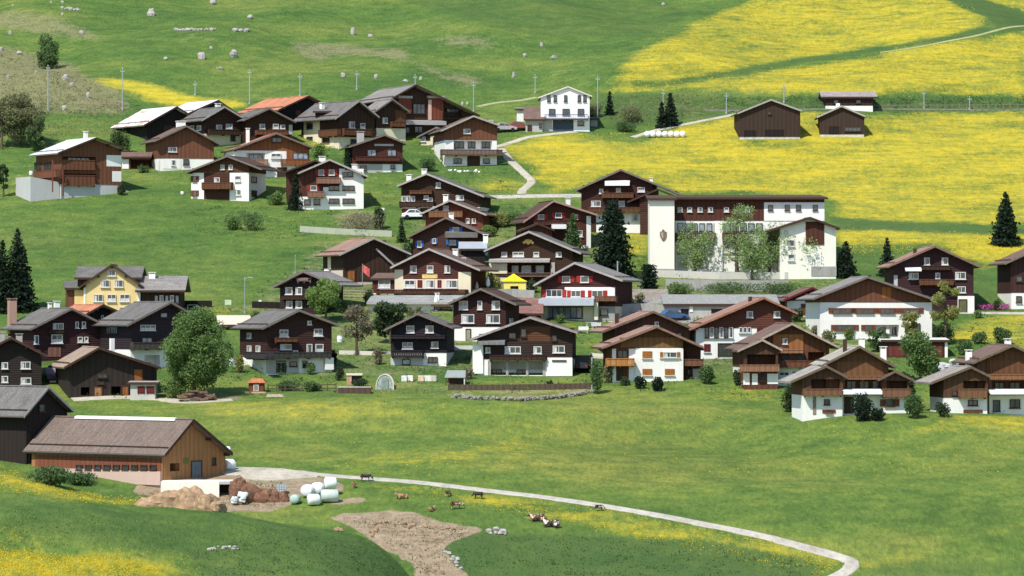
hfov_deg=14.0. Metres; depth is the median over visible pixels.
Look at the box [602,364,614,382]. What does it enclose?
bush
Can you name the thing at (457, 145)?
window
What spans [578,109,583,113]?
window
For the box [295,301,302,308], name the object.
window
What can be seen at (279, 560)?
meadow herbs
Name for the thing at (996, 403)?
door
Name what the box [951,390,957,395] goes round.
window
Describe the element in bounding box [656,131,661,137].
wrapped bale
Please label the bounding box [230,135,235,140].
window
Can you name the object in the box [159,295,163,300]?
window
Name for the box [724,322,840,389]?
chalet
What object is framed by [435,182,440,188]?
window
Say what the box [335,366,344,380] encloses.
bush
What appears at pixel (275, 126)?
window
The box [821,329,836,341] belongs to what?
bush
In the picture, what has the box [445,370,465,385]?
garden shelter
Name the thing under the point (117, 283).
window
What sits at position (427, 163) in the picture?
bush
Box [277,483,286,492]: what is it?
cube tank
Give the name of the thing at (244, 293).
street lamp
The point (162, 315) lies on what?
window
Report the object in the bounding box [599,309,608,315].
window
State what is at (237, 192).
window
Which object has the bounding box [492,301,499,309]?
window
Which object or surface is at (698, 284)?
wall
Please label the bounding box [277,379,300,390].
bush
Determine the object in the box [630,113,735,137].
path
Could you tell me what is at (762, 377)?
window
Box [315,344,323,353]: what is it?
window
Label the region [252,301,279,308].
wall
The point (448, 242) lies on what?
window
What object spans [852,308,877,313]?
window
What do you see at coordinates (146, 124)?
barn
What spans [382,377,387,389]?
door
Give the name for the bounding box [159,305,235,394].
tree
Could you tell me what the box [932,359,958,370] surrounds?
stone row
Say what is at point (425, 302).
terrace
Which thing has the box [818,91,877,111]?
barn
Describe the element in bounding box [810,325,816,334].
bush
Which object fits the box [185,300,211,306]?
wall
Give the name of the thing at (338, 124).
house
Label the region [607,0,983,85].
dandelions
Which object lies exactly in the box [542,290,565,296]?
window
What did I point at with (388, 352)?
path
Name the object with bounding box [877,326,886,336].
window
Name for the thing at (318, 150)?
bush
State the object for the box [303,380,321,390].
bush
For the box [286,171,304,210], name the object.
conifer
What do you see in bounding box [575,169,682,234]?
inn
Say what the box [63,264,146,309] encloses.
house
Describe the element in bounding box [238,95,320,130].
barn
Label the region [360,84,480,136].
hall
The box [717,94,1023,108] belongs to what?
bank growth
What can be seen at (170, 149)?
window
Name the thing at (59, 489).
dandelions
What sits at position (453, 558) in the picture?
stone row
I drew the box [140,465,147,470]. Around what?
window
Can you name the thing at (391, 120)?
house
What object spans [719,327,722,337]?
window
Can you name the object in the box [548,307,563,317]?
window
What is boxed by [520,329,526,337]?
window
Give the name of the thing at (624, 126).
bush
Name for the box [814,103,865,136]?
barn
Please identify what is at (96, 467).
window
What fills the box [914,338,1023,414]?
chalet
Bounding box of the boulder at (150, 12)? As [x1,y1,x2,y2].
[147,8,154,15]
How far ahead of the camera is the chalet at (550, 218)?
618.37 m
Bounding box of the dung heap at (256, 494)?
[229,477,289,502]
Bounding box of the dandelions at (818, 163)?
[507,111,1023,220]
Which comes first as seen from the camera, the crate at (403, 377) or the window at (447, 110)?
the crate at (403, 377)
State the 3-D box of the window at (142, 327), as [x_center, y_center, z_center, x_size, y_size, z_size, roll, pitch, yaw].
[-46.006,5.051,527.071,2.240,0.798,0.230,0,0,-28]
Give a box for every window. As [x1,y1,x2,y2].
[1,362,8,369]
[1,376,8,382]
[20,362,30,369]
[20,378,31,384]
[33,335,39,344]
[34,162,40,169]
[38,404,46,412]
[44,162,50,169]
[51,334,63,343]
[53,323,63,328]
[67,157,89,161]
[76,465,82,470]
[77,337,83,342]
[81,322,86,328]
[85,465,91,470]
[94,294,102,301]
[94,465,100,470]
[98,374,106,377]
[100,280,109,287]
[103,465,110,470]
[106,270,116,276]
[106,326,117,333]
[107,294,115,301]
[113,465,119,470]
[114,280,123,287]
[120,294,129,301]
[122,465,128,470]
[131,465,138,470]
[140,325,156,330]
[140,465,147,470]
[142,338,152,341]
[149,465,156,470]
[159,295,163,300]
[160,313,167,317]
[168,147,177,152]
[175,295,179,303]
[183,159,188,164]
[190,176,198,181]
[190,190,198,196]
[212,458,216,465]
[226,124,231,128]
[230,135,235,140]
[234,190,240,195]
[235,176,240,181]
[246,333,251,338]
[249,154,262,160]
[251,177,256,182]
[251,190,257,196]
[253,385,258,390]
[259,124,264,128]
[271,154,281,158]
[272,138,281,142]
[273,124,278,128]
[279,330,287,336]
[280,344,291,349]
[284,287,292,294]
[285,301,292,308]
[289,362,297,366]
[293,153,307,158]
[295,287,302,294]
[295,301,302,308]
[302,361,307,367]
[304,199,309,204]
[306,123,312,129]
[307,186,319,190]
[307,344,311,351]
[313,329,323,336]
[314,199,319,204]
[315,170,326,175]
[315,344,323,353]
[322,137,329,142]
[326,170,336,175]
[328,186,339,190]
[328,198,339,203]
[342,172,352,176]
[342,186,354,190]
[342,198,354,203]
[349,121,355,128]
[350,139,356,143]
[360,123,364,128]
[367,150,376,156]
[378,280,390,288]
[382,118,387,123]
[387,150,396,156]
[402,342,412,349]
[402,359,410,365]
[404,280,415,288]
[406,326,414,333]
[410,266,416,272]
[412,104,424,113]
[414,126,422,132]
[415,241,423,247]
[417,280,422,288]
[425,280,434,288]
[425,326,433,333]
[427,266,433,272]
[427,357,437,362]
[430,342,438,348]
[431,238,437,243]
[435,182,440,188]
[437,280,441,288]
[442,206,448,210]
[444,266,449,272]
[445,280,457,288]
[446,109,458,112]
[446,240,458,244]
[449,227,462,230]
[453,158,461,163]
[454,142,464,148]
[456,195,463,200]
[459,301,467,309]
[461,314,474,323]
[463,129,470,133]
[468,142,475,148]
[477,301,481,309]
[481,142,489,148]
[483,158,489,163]
[485,314,500,323]
[485,347,490,353]
[491,370,501,372]
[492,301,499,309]
[501,252,506,256]
[505,346,520,353]
[508,333,516,338]
[512,266,517,272]
[513,252,523,256]
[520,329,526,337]
[521,266,530,272]
[533,252,538,256]
[534,214,546,219]
[534,346,541,353]
[536,266,543,272]
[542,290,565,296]
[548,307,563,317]
[549,109,554,113]
[551,335,556,341]
[552,213,564,217]
[552,346,564,353]
[556,252,561,256]
[558,276,573,282]
[562,109,569,113]
[565,307,582,318]
[567,290,584,296]
[577,276,592,282]
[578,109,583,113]
[578,121,583,125]
[588,290,606,296]
[591,201,600,206]
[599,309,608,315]
[618,201,624,206]
[618,350,626,357]
[632,214,637,220]
[637,187,644,192]
[642,351,652,358]
[642,369,652,375]
[663,352,676,357]
[664,369,674,375]
[678,223,683,231]
[678,258,687,266]
[687,207,692,212]
[699,223,704,231]
[703,344,710,352]
[705,327,708,337]
[706,223,712,231]
[707,207,712,212]
[710,327,713,337]
[714,327,718,337]
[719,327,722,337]
[723,207,728,212]
[724,243,729,252]
[724,327,727,337]
[729,327,732,337]
[740,223,746,231]
[746,311,752,317]
[748,223,753,231]
[759,374,766,381]
[767,205,772,210]
[774,311,779,317]
[779,372,788,377]
[780,354,789,360]
[782,338,787,344]
[784,205,789,210]
[787,240,794,246]
[788,254,794,260]
[795,205,800,210]
[796,354,805,360]
[812,205,817,210]
[822,410,835,413]
[823,399,830,405]
[829,308,852,313]
[831,325,858,330]
[844,127,860,131]
[846,381,855,388]
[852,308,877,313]
[859,381,868,388]
[861,325,875,330]
[872,381,879,388]
[876,308,898,313]
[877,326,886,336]
[880,399,898,406]
[889,326,896,336]
[899,308,923,313]
[904,323,920,331]
[908,273,918,279]
[924,258,929,264]
[935,273,939,278]
[942,258,947,264]
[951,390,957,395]
[955,272,965,279]
[957,286,965,292]
[963,410,982,413]
[968,400,977,405]
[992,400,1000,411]
[994,382,1003,388]
[1009,399,1020,408]
[1010,382,1019,388]
[1015,296,1022,302]
[1016,276,1022,281]
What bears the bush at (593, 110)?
on the ground
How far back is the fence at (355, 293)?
583.32 m
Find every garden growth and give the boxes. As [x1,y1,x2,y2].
[67,177,1023,413]
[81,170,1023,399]
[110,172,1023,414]
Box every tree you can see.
[0,92,46,145]
[0,101,11,148]
[0,164,8,196]
[24,116,46,150]
[36,33,59,68]
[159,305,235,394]
[304,277,341,319]
[341,304,374,354]
[370,300,408,343]
[406,306,423,315]
[675,221,718,270]
[718,203,759,271]
[733,240,768,279]
[745,221,795,271]
[799,237,818,268]
[867,328,889,351]
[899,311,918,335]
[899,330,940,378]
[902,372,915,393]
[929,280,961,337]
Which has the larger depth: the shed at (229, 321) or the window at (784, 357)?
the shed at (229, 321)
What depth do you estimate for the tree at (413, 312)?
565.30 m
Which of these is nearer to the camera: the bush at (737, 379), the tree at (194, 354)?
the tree at (194, 354)
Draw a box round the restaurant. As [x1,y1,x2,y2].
[370,248,497,294]
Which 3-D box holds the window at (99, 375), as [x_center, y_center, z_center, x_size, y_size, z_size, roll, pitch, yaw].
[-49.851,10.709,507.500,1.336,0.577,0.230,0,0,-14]
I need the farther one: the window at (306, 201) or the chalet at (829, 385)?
the window at (306, 201)
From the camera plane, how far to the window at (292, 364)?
522.95 m
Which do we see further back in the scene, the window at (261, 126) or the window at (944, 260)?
the window at (261, 126)
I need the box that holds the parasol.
[486,277,489,286]
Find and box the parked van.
[575,355,591,370]
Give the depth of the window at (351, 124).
699.85 m
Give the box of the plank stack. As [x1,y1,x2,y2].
[267,394,282,396]
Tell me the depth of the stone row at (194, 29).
798.60 m
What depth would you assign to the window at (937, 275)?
571.97 m
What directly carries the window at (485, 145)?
in the chalet at (469, 141)
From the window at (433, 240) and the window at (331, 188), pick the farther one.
the window at (331, 188)
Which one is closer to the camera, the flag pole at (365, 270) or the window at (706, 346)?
the window at (706, 346)
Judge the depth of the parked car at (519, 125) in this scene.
713.09 m
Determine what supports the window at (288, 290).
in the chalet at (293, 289)
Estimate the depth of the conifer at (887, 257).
598.48 m
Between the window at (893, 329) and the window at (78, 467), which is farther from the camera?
the window at (893, 329)
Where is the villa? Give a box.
[515,86,599,131]
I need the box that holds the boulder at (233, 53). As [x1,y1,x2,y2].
[230,49,237,57]
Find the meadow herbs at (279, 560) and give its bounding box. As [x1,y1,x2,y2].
[183,532,402,575]
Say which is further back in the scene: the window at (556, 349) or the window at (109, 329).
the window at (109, 329)
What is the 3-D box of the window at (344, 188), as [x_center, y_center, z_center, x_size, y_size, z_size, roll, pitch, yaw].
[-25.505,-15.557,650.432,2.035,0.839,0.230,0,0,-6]
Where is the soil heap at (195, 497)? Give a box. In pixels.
[134,485,226,512]
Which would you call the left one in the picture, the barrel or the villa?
the barrel
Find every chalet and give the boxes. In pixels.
[0,298,99,361]
[0,332,46,385]
[28,131,128,198]
[91,301,189,367]
[140,121,221,170]
[178,103,242,145]
[185,155,282,200]
[220,128,313,177]
[230,309,339,374]
[235,108,296,143]
[272,270,362,314]
[283,156,368,209]
[339,131,406,172]
[383,313,462,365]
[396,169,496,217]
[406,213,493,254]
[419,194,494,229]
[428,115,502,165]
[448,288,531,340]
[469,316,582,375]
[483,231,592,284]
[508,198,597,248]
[533,262,643,321]
[588,311,694,349]
[590,325,703,382]
[687,297,798,358]
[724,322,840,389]
[777,338,913,420]
[875,245,981,311]
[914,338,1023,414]
[988,248,1023,308]
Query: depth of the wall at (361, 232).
630.03 m
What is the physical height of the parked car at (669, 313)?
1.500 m
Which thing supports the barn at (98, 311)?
on the ground
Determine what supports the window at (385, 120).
in the house at (391, 120)
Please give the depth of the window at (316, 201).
650.02 m
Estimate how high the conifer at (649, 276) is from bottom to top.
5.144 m
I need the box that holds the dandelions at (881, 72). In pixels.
[613,34,1023,97]
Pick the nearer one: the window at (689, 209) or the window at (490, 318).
the window at (490, 318)
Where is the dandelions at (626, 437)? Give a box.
[235,396,1019,478]
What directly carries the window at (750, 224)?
in the school
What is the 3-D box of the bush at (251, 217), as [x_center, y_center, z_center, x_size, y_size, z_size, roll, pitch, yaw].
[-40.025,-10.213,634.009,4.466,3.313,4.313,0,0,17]
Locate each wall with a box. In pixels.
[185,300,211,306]
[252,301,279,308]
[300,226,391,236]
[339,350,373,354]
[448,383,590,389]
[450,389,594,400]
[454,345,472,348]
[473,289,534,297]
[590,353,602,356]
[622,303,664,314]
[632,289,667,298]
[653,270,787,278]
[665,279,787,290]
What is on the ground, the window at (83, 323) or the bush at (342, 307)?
the bush at (342, 307)
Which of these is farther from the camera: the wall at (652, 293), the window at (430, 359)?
the wall at (652, 293)
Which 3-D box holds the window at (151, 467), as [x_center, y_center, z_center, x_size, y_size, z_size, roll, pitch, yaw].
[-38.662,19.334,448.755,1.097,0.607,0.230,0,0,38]
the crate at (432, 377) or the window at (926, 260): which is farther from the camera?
the window at (926, 260)
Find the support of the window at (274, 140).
in the chalet at (278, 151)
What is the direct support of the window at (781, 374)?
in the chalet at (769, 357)
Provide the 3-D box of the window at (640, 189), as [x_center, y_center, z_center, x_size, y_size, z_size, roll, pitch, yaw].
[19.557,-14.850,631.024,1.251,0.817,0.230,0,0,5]
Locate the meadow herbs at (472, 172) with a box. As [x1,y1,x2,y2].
[144,133,510,206]
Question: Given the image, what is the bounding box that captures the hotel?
[795,275,931,338]
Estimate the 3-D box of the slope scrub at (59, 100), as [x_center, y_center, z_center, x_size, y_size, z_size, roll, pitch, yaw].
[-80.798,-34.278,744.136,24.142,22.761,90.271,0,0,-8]
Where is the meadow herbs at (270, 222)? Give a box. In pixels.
[190,203,387,238]
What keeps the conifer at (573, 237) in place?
on the ground
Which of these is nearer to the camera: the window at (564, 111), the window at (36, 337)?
the window at (36, 337)
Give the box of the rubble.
[334,521,461,540]
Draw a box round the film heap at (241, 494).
[230,491,247,503]
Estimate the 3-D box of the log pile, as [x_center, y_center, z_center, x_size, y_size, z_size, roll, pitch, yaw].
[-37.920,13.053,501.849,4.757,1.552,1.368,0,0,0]
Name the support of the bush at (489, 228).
on the ground
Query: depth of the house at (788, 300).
567.90 m
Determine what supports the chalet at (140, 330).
on the ground
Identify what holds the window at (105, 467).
in the barn at (152, 451)
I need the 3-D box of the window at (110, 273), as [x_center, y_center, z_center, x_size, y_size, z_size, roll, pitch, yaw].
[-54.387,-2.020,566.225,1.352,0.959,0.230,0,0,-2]
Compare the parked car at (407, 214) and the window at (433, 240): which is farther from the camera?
the parked car at (407, 214)
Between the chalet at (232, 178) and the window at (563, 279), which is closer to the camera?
the window at (563, 279)
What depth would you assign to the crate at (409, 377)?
517.86 m
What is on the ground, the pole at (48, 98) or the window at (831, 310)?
the pole at (48, 98)
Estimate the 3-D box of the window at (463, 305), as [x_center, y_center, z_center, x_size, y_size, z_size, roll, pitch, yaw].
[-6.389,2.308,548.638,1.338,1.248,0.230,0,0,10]
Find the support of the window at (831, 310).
in the hotel
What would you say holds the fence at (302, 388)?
on the ground
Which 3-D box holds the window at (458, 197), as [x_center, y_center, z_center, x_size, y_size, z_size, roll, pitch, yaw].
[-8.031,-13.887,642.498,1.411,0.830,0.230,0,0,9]
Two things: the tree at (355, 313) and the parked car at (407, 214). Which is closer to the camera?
the tree at (355, 313)
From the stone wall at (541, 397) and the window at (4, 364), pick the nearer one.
the stone wall at (541, 397)
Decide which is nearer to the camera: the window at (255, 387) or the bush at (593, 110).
the window at (255, 387)
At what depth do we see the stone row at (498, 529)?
430.03 m
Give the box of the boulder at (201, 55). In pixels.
[197,52,205,59]
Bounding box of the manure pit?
[161,480,232,496]
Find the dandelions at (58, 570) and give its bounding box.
[0,547,170,575]
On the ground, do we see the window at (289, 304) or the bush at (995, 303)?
the bush at (995, 303)
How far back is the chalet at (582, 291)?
565.20 m
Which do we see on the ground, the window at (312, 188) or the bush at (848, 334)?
the bush at (848, 334)
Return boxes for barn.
[0,385,73,464]
[23,415,232,487]
[44,346,161,397]
[71,304,117,320]
[111,106,189,139]
[178,100,239,114]
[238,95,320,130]
[314,237,411,284]
[730,99,801,139]
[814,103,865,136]
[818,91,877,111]
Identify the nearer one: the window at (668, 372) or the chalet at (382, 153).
the window at (668, 372)
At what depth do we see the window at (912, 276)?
571.83 m
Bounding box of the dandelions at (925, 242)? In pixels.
[836,228,1022,258]
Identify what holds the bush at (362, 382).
on the ground
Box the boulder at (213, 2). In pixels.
[210,0,216,4]
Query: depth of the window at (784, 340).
514.97 m
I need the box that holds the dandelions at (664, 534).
[411,490,842,575]
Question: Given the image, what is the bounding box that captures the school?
[645,195,839,278]
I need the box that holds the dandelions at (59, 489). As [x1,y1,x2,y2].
[0,470,138,504]
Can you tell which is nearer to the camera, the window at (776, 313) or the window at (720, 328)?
the window at (720, 328)
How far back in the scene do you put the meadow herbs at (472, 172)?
680.83 m
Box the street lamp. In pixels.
[244,277,252,312]
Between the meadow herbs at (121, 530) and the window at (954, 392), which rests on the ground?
the meadow herbs at (121, 530)
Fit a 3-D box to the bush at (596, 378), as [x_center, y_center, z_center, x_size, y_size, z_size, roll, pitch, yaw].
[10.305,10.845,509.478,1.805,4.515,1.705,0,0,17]
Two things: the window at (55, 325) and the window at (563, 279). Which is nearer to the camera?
the window at (55, 325)
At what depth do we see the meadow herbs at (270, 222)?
639.72 m
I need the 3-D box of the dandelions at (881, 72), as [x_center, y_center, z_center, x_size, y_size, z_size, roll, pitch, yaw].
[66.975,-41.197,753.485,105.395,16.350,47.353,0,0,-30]
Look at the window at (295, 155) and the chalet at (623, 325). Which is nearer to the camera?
the chalet at (623, 325)
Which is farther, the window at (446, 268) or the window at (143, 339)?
the window at (446, 268)
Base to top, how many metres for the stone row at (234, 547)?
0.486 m
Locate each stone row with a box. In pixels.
[60,6,80,10]
[174,27,215,30]
[207,545,238,550]
[232,28,249,31]
[443,550,463,569]
[448,169,479,172]
[486,526,506,534]
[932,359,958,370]
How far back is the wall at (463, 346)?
542.08 m
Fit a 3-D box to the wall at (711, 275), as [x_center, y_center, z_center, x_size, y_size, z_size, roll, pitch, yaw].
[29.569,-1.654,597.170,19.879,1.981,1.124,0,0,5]
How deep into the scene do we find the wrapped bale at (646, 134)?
708.61 m
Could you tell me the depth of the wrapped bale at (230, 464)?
457.35 m
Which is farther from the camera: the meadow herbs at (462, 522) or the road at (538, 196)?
the road at (538, 196)
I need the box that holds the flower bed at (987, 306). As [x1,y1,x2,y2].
[977,304,1009,309]
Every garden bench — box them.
[578,326,588,330]
[591,322,600,325]
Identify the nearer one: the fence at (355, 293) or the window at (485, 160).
the fence at (355, 293)
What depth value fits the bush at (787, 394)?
495.46 m
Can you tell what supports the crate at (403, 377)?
on the ground
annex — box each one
[458,234,488,264]
[519,298,542,319]
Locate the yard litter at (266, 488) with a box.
[226,479,293,507]
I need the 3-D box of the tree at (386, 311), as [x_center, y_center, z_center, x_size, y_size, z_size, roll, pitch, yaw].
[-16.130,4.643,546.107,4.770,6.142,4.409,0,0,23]
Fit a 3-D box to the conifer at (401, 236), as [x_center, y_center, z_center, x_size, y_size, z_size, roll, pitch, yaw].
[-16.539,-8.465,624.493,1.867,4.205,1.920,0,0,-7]
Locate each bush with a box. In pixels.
[25,465,73,485]
[67,471,97,485]
[109,129,130,151]
[117,183,125,194]
[137,164,150,172]
[160,377,191,397]
[220,340,233,354]
[223,214,241,229]
[233,353,243,372]
[234,210,263,229]
[250,310,259,317]
[266,190,283,204]
[277,363,286,374]
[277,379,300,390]
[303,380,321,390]
[305,362,315,374]
[311,142,325,156]
[331,349,337,365]
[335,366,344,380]
[336,298,349,312]
[340,212,386,229]
[350,378,368,386]
[363,289,373,302]
[372,347,382,364]
[373,206,385,228]
[401,241,412,257]
[419,158,436,170]
[464,367,474,378]
[481,224,496,236]
[485,273,501,288]
[491,211,508,226]
[501,209,521,225]
[527,277,538,292]
[555,313,565,322]
[589,358,603,393]
[590,102,603,116]
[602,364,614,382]
[614,120,636,131]
[619,103,644,121]
[620,377,630,385]
[633,376,646,388]
[634,292,644,302]
[651,376,663,390]
[666,282,694,293]
[698,364,713,383]
[700,282,759,292]
[732,369,740,385]
[750,281,801,293]
[780,383,791,411]
[792,307,803,321]
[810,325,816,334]
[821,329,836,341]
[843,328,853,338]
[850,392,875,421]
[870,407,885,421]
[903,392,923,417]
[932,322,954,343]
[935,402,950,416]
[955,339,973,354]
[970,331,987,343]
[974,309,981,318]
[992,326,1012,343]
[993,298,1000,310]
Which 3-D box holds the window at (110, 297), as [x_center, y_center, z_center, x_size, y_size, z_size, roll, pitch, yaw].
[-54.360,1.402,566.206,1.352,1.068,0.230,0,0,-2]
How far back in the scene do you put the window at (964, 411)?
487.32 m
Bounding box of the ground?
[0,0,1023,575]
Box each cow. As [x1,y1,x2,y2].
[360,474,372,480]
[394,492,407,498]
[445,490,451,496]
[450,501,464,508]
[471,492,482,498]
[527,513,546,520]
[540,518,559,526]
[595,505,605,510]
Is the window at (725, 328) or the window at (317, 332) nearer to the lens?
the window at (317, 332)
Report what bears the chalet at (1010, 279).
on the ground
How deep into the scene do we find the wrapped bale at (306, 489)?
442.92 m
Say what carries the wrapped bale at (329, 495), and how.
on the ground
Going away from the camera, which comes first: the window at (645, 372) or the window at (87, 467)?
the window at (87, 467)
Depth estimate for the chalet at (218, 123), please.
701.53 m
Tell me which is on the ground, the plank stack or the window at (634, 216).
the plank stack
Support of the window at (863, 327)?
in the hotel
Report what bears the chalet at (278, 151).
on the ground
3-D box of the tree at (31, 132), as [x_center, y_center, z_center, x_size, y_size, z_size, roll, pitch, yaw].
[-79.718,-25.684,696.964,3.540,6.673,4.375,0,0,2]
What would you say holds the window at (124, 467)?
in the barn at (152, 451)
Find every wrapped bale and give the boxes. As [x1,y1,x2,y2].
[225,459,235,469]
[290,494,300,503]
[300,484,315,495]
[307,494,320,504]
[312,482,324,493]
[320,489,338,501]
[324,477,336,488]
[644,131,649,137]
[650,131,655,137]
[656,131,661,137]
[662,131,667,137]
[668,131,673,137]
[674,131,679,137]
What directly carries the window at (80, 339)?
in the chalet at (56, 332)
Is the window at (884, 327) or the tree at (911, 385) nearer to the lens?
the tree at (911, 385)
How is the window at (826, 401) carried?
in the chalet at (829, 385)
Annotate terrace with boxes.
[16,177,58,201]
[366,293,463,310]
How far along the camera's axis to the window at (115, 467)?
452.02 m
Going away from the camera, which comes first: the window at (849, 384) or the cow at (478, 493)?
the cow at (478, 493)
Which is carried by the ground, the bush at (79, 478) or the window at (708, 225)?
the bush at (79, 478)
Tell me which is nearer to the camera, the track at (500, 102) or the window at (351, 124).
the window at (351, 124)
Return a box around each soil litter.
[132,488,230,503]
[343,517,470,574]
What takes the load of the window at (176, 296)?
in the house at (174, 289)
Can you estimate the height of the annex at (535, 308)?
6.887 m
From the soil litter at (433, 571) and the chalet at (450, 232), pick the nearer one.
the soil litter at (433, 571)
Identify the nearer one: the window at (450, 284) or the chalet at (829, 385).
the chalet at (829, 385)
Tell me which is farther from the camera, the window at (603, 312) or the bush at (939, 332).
the window at (603, 312)
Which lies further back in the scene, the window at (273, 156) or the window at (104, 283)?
the window at (273, 156)
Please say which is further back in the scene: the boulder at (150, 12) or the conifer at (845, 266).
the boulder at (150, 12)
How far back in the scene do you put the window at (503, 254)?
592.58 m
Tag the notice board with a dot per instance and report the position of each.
(227, 302)
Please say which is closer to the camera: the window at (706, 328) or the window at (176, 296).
the window at (706, 328)
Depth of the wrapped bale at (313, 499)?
439.61 m
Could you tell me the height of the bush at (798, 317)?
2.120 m
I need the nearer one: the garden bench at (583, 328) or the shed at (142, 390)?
the shed at (142, 390)
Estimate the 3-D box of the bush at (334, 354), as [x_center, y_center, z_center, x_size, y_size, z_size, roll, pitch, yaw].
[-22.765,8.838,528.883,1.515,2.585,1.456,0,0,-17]
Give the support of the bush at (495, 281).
on the ground
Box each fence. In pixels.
[80,100,118,108]
[267,383,336,391]
[343,289,367,297]
[873,103,1023,110]
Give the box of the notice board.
[225,300,230,304]
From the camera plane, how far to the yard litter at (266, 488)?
447.39 m
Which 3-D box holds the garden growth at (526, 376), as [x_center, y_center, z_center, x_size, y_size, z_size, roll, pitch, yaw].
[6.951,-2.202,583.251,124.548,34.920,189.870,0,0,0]
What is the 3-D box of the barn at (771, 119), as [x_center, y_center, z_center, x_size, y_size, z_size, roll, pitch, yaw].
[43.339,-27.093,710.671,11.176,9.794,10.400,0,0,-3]
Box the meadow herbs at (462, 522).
[338,319,791,568]
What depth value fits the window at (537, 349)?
522.56 m
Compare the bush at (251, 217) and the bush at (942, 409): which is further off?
the bush at (251, 217)
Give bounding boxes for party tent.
[501,274,526,289]
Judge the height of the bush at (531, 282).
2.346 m
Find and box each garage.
[121,152,152,168]
[661,294,779,319]
[877,338,949,356]
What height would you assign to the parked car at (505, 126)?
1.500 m
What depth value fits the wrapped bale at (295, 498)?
440.30 m
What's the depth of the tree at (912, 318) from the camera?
545.74 m
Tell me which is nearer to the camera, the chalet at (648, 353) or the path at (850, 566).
the path at (850, 566)
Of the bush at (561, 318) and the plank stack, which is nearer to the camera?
the plank stack
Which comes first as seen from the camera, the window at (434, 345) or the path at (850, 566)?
the path at (850, 566)
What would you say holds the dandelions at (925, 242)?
on the ground
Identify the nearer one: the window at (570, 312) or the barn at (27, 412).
the barn at (27, 412)
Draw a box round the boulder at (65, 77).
[62,74,68,79]
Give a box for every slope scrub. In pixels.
[0,49,129,149]
[602,92,728,123]
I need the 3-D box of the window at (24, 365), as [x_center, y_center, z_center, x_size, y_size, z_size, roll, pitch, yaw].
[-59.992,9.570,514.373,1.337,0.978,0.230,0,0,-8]
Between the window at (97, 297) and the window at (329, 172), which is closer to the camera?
the window at (97, 297)
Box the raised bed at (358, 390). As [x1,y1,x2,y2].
[338,387,370,393]
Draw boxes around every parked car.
[401,209,425,218]
[497,123,516,131]
[509,121,525,129]
[660,309,688,320]
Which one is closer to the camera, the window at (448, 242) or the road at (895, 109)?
the window at (448, 242)
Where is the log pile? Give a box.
[177,390,216,400]
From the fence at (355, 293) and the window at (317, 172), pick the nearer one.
the fence at (355, 293)
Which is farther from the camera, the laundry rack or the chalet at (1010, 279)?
the chalet at (1010, 279)
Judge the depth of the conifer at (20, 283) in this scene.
572.50 m
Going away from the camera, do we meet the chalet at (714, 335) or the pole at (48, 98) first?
the chalet at (714, 335)
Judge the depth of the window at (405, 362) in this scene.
529.63 m
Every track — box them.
[476,97,537,106]
[880,25,1023,52]
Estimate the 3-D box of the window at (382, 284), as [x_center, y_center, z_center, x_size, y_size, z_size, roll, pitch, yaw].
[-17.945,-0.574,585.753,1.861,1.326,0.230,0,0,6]
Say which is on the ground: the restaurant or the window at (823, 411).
the restaurant
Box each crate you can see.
[401,375,406,380]
[407,375,412,380]
[418,375,423,380]
[424,375,429,380]
[430,375,435,380]
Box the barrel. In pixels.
[337,335,342,341]
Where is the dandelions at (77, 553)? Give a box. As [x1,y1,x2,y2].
[1,527,196,575]
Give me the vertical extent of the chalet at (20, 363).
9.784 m
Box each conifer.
[0,240,18,313]
[1,227,39,314]
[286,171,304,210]
[343,145,351,167]
[395,217,407,241]
[564,213,584,250]
[590,198,637,278]
[604,91,615,114]
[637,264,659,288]
[654,102,667,128]
[664,93,678,126]
[836,241,856,278]
[876,237,894,276]
[987,191,1023,246]
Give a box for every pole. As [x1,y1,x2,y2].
[47,65,48,110]
[120,68,123,110]
[248,69,251,103]
[362,264,369,290]
[472,82,475,111]
[596,76,599,116]
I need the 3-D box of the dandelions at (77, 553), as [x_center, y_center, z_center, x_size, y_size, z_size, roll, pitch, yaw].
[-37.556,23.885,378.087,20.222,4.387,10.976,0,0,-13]
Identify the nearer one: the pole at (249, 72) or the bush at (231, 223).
the bush at (231, 223)
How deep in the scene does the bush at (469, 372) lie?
520.06 m
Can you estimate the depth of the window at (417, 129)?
709.40 m
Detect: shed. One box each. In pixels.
[127,381,159,399]
[217,315,250,329]
[346,373,362,384]
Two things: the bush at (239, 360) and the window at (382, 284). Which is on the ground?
the bush at (239, 360)
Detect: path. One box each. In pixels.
[71,395,232,403]
[222,467,318,480]
[302,472,858,575]
[383,349,472,354]
[431,131,577,149]
[497,148,535,193]
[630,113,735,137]
[959,312,1023,314]
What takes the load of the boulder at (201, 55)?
on the ground
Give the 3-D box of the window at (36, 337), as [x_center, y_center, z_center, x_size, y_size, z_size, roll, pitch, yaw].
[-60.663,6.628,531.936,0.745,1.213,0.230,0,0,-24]
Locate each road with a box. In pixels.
[490,194,580,198]
[564,315,693,323]
[635,294,784,303]
[704,108,1023,110]
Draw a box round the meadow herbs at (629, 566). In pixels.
[446,533,823,575]
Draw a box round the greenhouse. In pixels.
[376,374,393,389]
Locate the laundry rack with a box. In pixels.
[229,358,242,371]
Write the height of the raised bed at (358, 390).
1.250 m
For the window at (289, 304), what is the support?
in the chalet at (293, 289)
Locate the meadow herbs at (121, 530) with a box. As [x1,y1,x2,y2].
[2,506,311,551]
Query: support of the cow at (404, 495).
on the ground
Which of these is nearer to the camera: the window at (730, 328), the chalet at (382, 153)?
the window at (730, 328)
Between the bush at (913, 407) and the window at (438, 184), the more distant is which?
the window at (438, 184)
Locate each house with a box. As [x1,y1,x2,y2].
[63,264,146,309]
[135,272,190,308]
[245,378,266,392]
[294,100,379,148]
[368,98,409,140]
[416,127,439,145]
[777,287,817,316]
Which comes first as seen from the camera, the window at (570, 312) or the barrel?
the barrel

